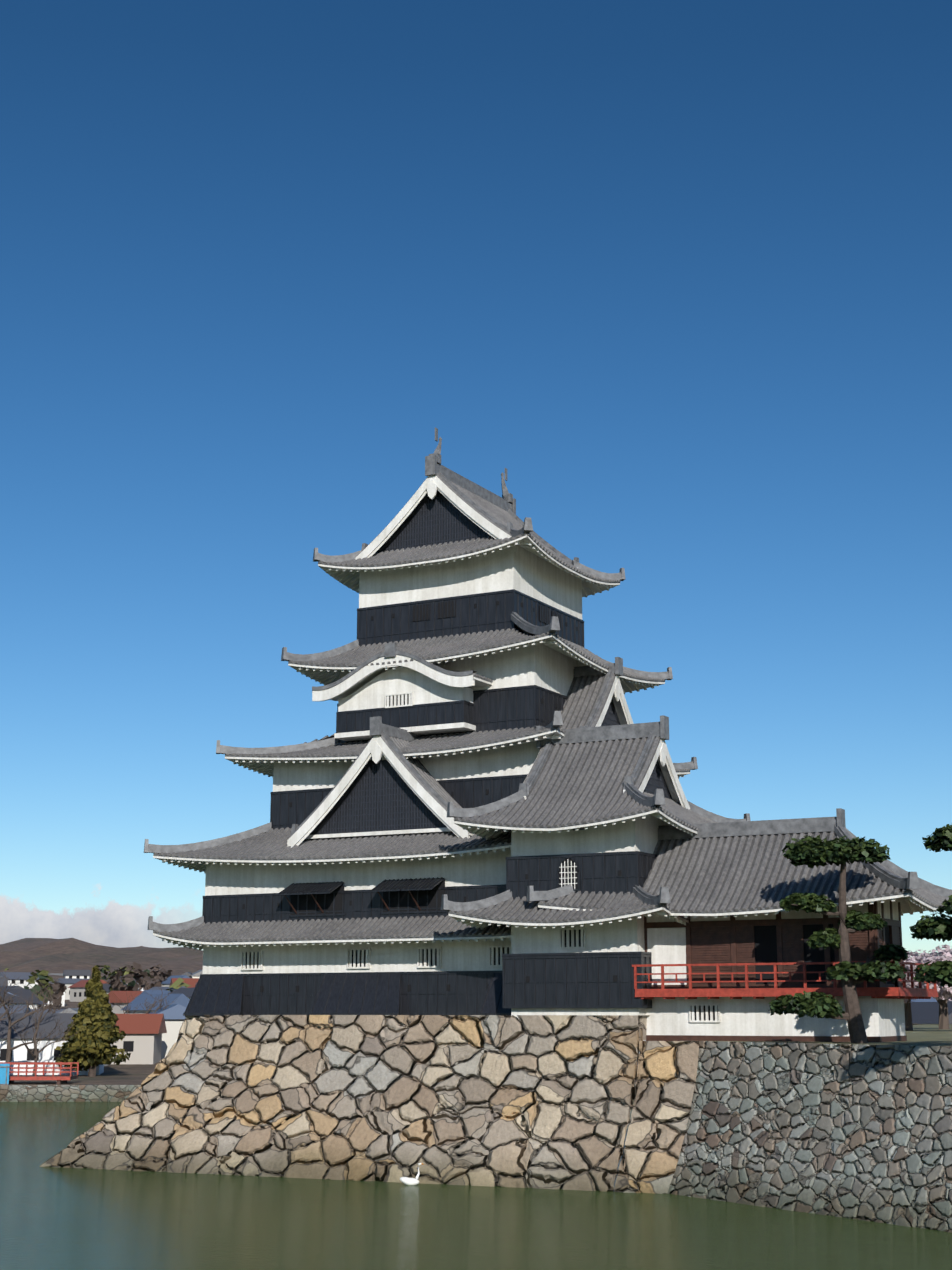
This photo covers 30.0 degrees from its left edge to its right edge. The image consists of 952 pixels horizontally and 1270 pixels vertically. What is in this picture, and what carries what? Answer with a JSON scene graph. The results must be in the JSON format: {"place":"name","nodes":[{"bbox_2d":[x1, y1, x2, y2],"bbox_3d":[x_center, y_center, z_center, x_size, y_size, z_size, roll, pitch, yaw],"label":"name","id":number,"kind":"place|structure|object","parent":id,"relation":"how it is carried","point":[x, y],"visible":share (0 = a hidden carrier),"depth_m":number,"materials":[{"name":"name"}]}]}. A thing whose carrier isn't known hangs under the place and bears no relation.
{"place":"outdoors","nodes":[
{"label":"outdoors","id":0,"kind":"place"},
{"bbox_2d":[0,938,638,1101],"bbox_3d":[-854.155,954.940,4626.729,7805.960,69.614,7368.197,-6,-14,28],"label":"terrain","id":1,"kind":"structure","parent":0,"point":[116,1083],"depth_m":695.00,"materials":[{"name":"stone"}]},
{"bbox_2d":[0,1064,9,1084],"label":"blue sheet fence","id":2,"kind":"object","parent":1,"relation":"on","point":[4,1073],"visible":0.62,"depth_m":147.63,"materials":[{"name":"plastic"}]},
{"bbox_2d":[0,978,29,1020],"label":"bare tree","id":3,"kind":"object","parent":1,"relation":"on","point":[8,1005],"visible":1,"depth_m":164.76,"materials":[{"name":"brown plant"}]},
{"bbox_2d":[0,972,63,1061],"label":"bare tree","id":4,"kind":"object","parent":1,"relation":"on","point":[8,1054],"visible":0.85,"depth_m":166.25,"materials":[{"name":"brown plant"}]},
{"bbox_2d":[0,1062,78,1083],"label":"red bridge","id":5,"kind":"structure","parent":1,"relation":"on","point":[58,1078],"depth_m":148.79,"materials":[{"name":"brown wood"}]},
{"bbox_2d":[21,972,69,1012],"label":"bare tree","id":6,"kind":"object","parent":1,"relation":"on","point":[53,1007],"visible":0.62,"depth_m":184.80,"materials":[{"name":"brown plant"}]},
{"bbox_2d":[10,986,81,1074],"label":"bare tree","id":7,"kind":"object","parent":1,"relation":"on","point":[35,1055],"visible":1,"depth_m":160.50,"materials":[{"name":"brown plant"}]},
{"bbox_2d":[55,966,130,1076],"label":"conifer tree","id":8,"kind":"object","parent":1,"relation":"on","point":[88,1045],"depth_m":165.34,"materials":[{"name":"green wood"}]},
{"bbox_2d":[4,962,190,1008],"bbox_3d":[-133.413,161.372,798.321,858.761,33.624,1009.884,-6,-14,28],"label":"town trees","id":9,"kind":"object","parent":1,"relation":"on","point":[135,971],"visible":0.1,"depth_m":331.52,"materials":[{"name":"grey plant"}]},
{"bbox_2d":[115,991,161,1013],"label":"bare tree","id":10,"kind":"object","parent":1,"relation":"on","point":[128,1009],"visible":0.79,"depth_m":225.59,"materials":[{"name":"brown plant"}]},
{"bbox_2d":[146,980,173,1012],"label":"bare tree","id":11,"kind":"object","parent":1,"relation":"on","point":[160,1006],"visible":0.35,"depth_m":204.50,"materials":[{"name":"brown plant"}]},
{"bbox_2d":[0,970,951,1074],"bbox_3d":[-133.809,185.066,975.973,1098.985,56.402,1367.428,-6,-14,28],"label":"town houses","id":12,"kind":"structure","parent":1,"relation":"on","point":[150,1038],"depth_m":193.99,"materials":[{"name":"beige paint"}]},
{"bbox_2d":[918,948,951,999],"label":"cherry tree","id":13,"kind":"object","parent":1,"relation":"on","point":[946,990],"visible":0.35,"depth_m":110.22,"materials":[{"name":"pink plant"}]},
{"bbox_2d":[0,1101,951,1269],"bbox_3d":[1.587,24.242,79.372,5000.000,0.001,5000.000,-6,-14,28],"label":"moat water","id":14,"kind":"structure","parent":0,"point":[56,1218],"depth_m":61.30,"materials":[{"name":"green liquid"}]},
{"bbox_2d":[39,1015,699,1193],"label":"keep stone base","id":15,"kind":"object","parent":14,"relation":"in","point":[536,1101],"visible":0.88,"depth_m":79.18,"materials":[{"name":"beige stone"}]},
{"bbox_2d":[183,545,587,1015],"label":"castle keep walls","id":16,"kind":"structure","parent":15,"relation":"on","point":[493,591],"depth_m":87.73,"materials":[{"name":"black wood"}]},
{"bbox_2d":[147,915,510,949],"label":"roof","id":17,"kind":"structure","parent":16,"relation":"on","point":[196,933],"depth_m":85.12,"materials":[{"name":"tile"}]},
{"bbox_2d":[144,822,584,873],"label":"roof","id":18,"kind":"structure","parent":16,"relation":"attached to","point":[265,844],"depth_m":86.50,"materials":[{"name":"tile"}]},
{"bbox_2d":[287,716,473,847],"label":"triangular gable","id":19,"kind":"structure","parent":18,"relation":"on","point":[396,791],"depth_m":86.84,"materials":[{"name":"black wood"}]},
{"bbox_2d":[312,643,492,740],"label":"curved gable","id":20,"kind":"structure","parent":16,"relation":"attached to","point":[420,696],"depth_m":89.72,"materials":[{"name":"white paint"}]},
{"bbox_2d":[216,711,697,778],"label":"roof","id":21,"kind":"structure","parent":16,"relation":"on","point":[323,749],"depth_m":88.78,"materials":[{"name":"tile"}]},
{"bbox_2d":[560,657,633,728],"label":"dormer gable","id":22,"kind":"structure","parent":21,"relation":"on","point":[596,698],"depth_m":90.64,"materials":[{"name":"grey tile"}]},
{"bbox_2d":[313,428,625,596],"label":"top roof","id":23,"kind":"structure","parent":16,"relation":"on","point":[445,514],"depth_m":93.89,"materials":[{"name":"grey tile"}]},
{"bbox_2d":[281,612,672,693],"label":"roof","id":24,"kind":"structure","parent":16,"relation":"on","point":[325,667],"depth_m":90.97,"materials":[{"name":"tile"}]},
{"bbox_2d":[400,1163,423,1184],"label":"swan","id":25,"kind":"object","parent":14,"relation":"on","point":[408,1181],"visible":0.96,"depth_m":76.00,"materials":[{"name":"white"}]},
{"bbox_2d":[667,1024,951,1232],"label":"stone wall","id":26,"kind":"structure","parent":14,"relation":"in","point":[858,1131],"depth_m":66.75,"materials":[{"name":"grey stone"}]},
{"bbox_2d":[644,900,906,1041],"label":"building walls","id":27,"kind":"structure","parent":26,"relation":"on","point":[779,937],"depth_m":74.68,"materials":[{"name":"white paint"}]},
{"bbox_2d":[526,808,951,917],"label":"roof","id":28,"kind":"structure","parent":27,"relation":"on","point":[726,869],"depth_m":76.13,"materials":[{"name":"tile"}]},
{"bbox_2d":[632,961,937,998],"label":"balcony railing","id":29,"kind":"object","parent":27,"relation":"attached to","point":[903,992],"depth_m":73.44,"materials":[{"name":"red wood"}]},
{"bbox_2d":[768,835,909,1042],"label":"pine tree","id":30,"kind":"object","parent":26,"relation":"on","point":[810,851],"visible":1,"depth_m":69.86,"materials":[{"name":"green plant"}]},
{"bbox_2d":[903,951,948,1030],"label":"cherry tree","id":31,"kind":"object","parent":26,"relation":"on","point":[915,958],"visible":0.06,"depth_m":115.46,"materials":[{"name":"pink plant"}]},
{"bbox_2d":[909,824,951,987],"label":"pine tree","id":32,"kind":"object","parent":26,"relation":"on","point":[939,928],"visible":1,"depth_m":61.22,"materials":[{"name":"green plant"}]},
{"bbox_2d":[909,944,951,1028],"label":"cherry tree","id":33,"kind":"object","parent":26,"relation":"on","point":[943,1017],"visible":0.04,"depth_m":125.63,"materials":[{"name":"pink plant"}]},
{"bbox_2d":[0,0,951,956],"label":"sky","id":34,"kind":"structure","parent":0,"point":[679,271],"materials":[{"name":"blue"}]},
{"bbox_2d":[502,815,669,1017],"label":"turret walls","id":35,"kind":"structure","parent":0,"point":[585,969],"depth_m":77.84,"materials":[{"name":"black wood"}]},
{"bbox_2d":[441,885,689,929],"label":"roof","id":36,"kind":"structure","parent":35,"relation":"attached to","point":[506,908],"depth_m":76.93,"materials":[{"name":"grey tile"}]},
{"bbox_2d":[447,715,750,839],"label":"gabled roof","id":37,"kind":"structure","parent":35,"relation":"on","point":[586,778],"depth_m":80.38,"materials":[{"name":"grey tile"}]}
]}

